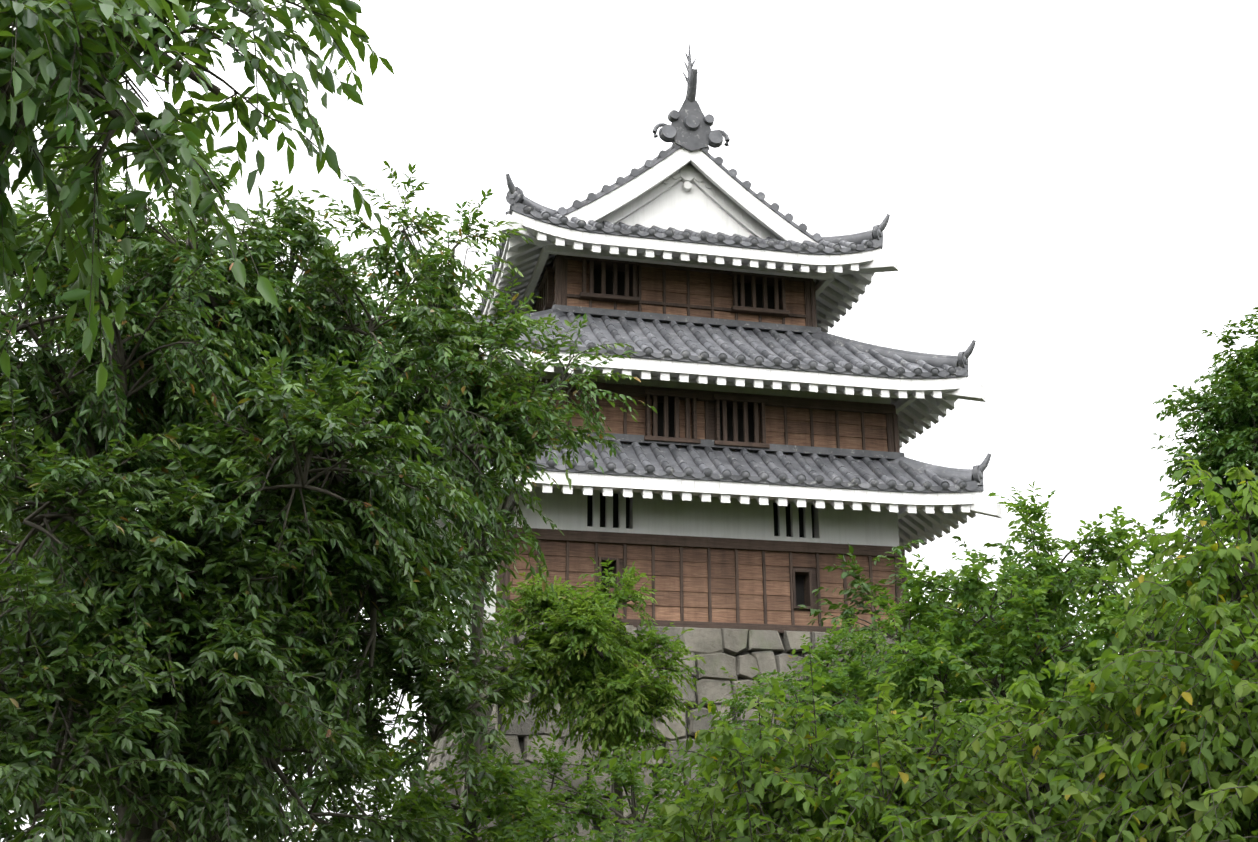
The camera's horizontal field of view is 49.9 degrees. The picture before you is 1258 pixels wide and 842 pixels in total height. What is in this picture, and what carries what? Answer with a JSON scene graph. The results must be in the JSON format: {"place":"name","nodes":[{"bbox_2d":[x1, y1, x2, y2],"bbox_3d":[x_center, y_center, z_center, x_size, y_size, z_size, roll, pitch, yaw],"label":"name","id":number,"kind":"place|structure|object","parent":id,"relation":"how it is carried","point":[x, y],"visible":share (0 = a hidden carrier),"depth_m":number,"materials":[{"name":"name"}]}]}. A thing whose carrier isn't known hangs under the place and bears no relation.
{"place":"outdoors","nodes":[
{"label":"outdoors","id":0,"kind":"place"},
{"bbox_2d":[0,0,393,396],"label":"tree branches","id":1,"kind":"object","parent":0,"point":[69,63],"visible":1,"depth_m":4.96,"materials":[{"name":"green plant"}]},
{"bbox_2d":[484,553,705,841],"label":"small tree","id":2,"kind":"object","parent":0,"point":[571,610],"depth_m":15.96,"materials":[{"name":"green plant"}]},
{"bbox_2d":[0,0,1257,841],"label":"sky","id":3,"kind":"structure","parent":0,"point":[1068,189],"materials":[{"name":"white"}]},
{"bbox_2d":[587,269,813,605],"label":"windows","id":4,"kind":"structure","parent":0,"point":[799,581],"depth_m":22.48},
{"bbox_3d":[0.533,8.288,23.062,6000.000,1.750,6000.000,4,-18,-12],"label":"ground","id":5,"kind":"structure","parent":0,"visible":0},
{"bbox_2d":[0,178,523,841],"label":"tree","id":6,"kind":"object","parent":5,"relation":"on","point":[6,834],"depth_m":14.99,"materials":[{"name":"green plant"}]},
{"bbox_2d":[0,121,561,841],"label":"evergreen tree","id":7,"kind":"object","parent":5,"relation":"on","point":[172,633],"visible":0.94,"depth_m":8.52,"materials":[{"name":"green plant"}]},
{"bbox_2d":[311,160,656,841],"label":"tree","id":8,"kind":"object","parent":5,"relation":"on","point":[526,442],"visible":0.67,"depth_m":11.78,"materials":[{"name":"green plant"}]},
{"bbox_2d":[347,609,924,841],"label":"shrub","id":9,"kind":"object","parent":5,"relation":"on","point":[518,802],"visible":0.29,"depth_m":11.29,"materials":[{"name":"green plant"}]},
{"bbox_2d":[391,615,919,841],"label":"stone base wall","id":10,"kind":"structure","parent":5,"relation":"on","point":[710,645],"depth_m":20.58,"materials":[{"name":"grey stone"}]},
{"bbox_2d":[478,633,841,840],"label":"stone base joints","id":11,"kind":"object","parent":10,"relation":"attached to","point":[744,652],"depth_m":20.27,"materials":[{"name":"grey stone"}]},
{"bbox_2d":[428,148,1001,654],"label":"white eaves","id":12,"kind":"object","parent":10,"relation":"on","point":[682,190],"depth_m":22.47,"materials":[{"name":"white paint"}]},
{"bbox_2d":[485,255,904,634],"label":"wooden beams","id":13,"kind":"structure","parent":12,"relation":"attached to","point":[714,399],"depth_m":22.16,"materials":[{"name":"brown wood"}]},
{"bbox_2d":[510,260,895,627],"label":"wall panels","id":14,"kind":"object","parent":12,"relation":"attached to","point":[695,586],"visible":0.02,"depth_m":21.87,"materials":[{"name":"brown wood"}]},
{"bbox_2d":[495,257,908,626],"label":"wall battens","id":15,"kind":"object","parent":14,"relation":"attached to","point":[561,295],"visible":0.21,"depth_m":22.32,"materials":[{"name":"brown wood"}]},
{"bbox_2d":[422,148,983,514],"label":"tiled roof","id":16,"kind":"structure","parent":12,"relation":"on","point":[791,480],"depth_m":22.09,"materials":[{"name":"grey tile"}]},
{"bbox_2d":[426,43,990,495],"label":"tower roof ridge tiles","id":17,"kind":"object","parent":16,"relation":"on","point":[690,129],"visible":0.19,"depth_m":22.69,"materials":[{"name":"grey tile"}]},
{"bbox_2d":[588,452,1257,841],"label":"bushes","id":18,"kind":"object","parent":5,"relation":"on","point":[1152,754],"visible":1,"depth_m":8.01,"materials":[{"name":"green plant"}]},
{"bbox_2d":[785,480,1257,762],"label":"rounded tree","id":19,"kind":"object","parent":5,"relation":"on","point":[1036,610],"visible":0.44,"depth_m":14.18,"materials":[{"name":"green plant"}]},
{"bbox_2d":[798,517,1257,781],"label":"tree","id":20,"kind":"object","parent":5,"relation":"on","point":[860,581],"visible":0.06,"depth_m":18.68,"materials":[{"name":"green plant"}]},
{"bbox_2d":[1151,307,1257,584],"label":"tree","id":21,"kind":"object","parent":5,"relation":"on","point":[1232,442],"visible":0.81,"depth_m":20.43,"materials":[{"name":"green plant"}]}
]}

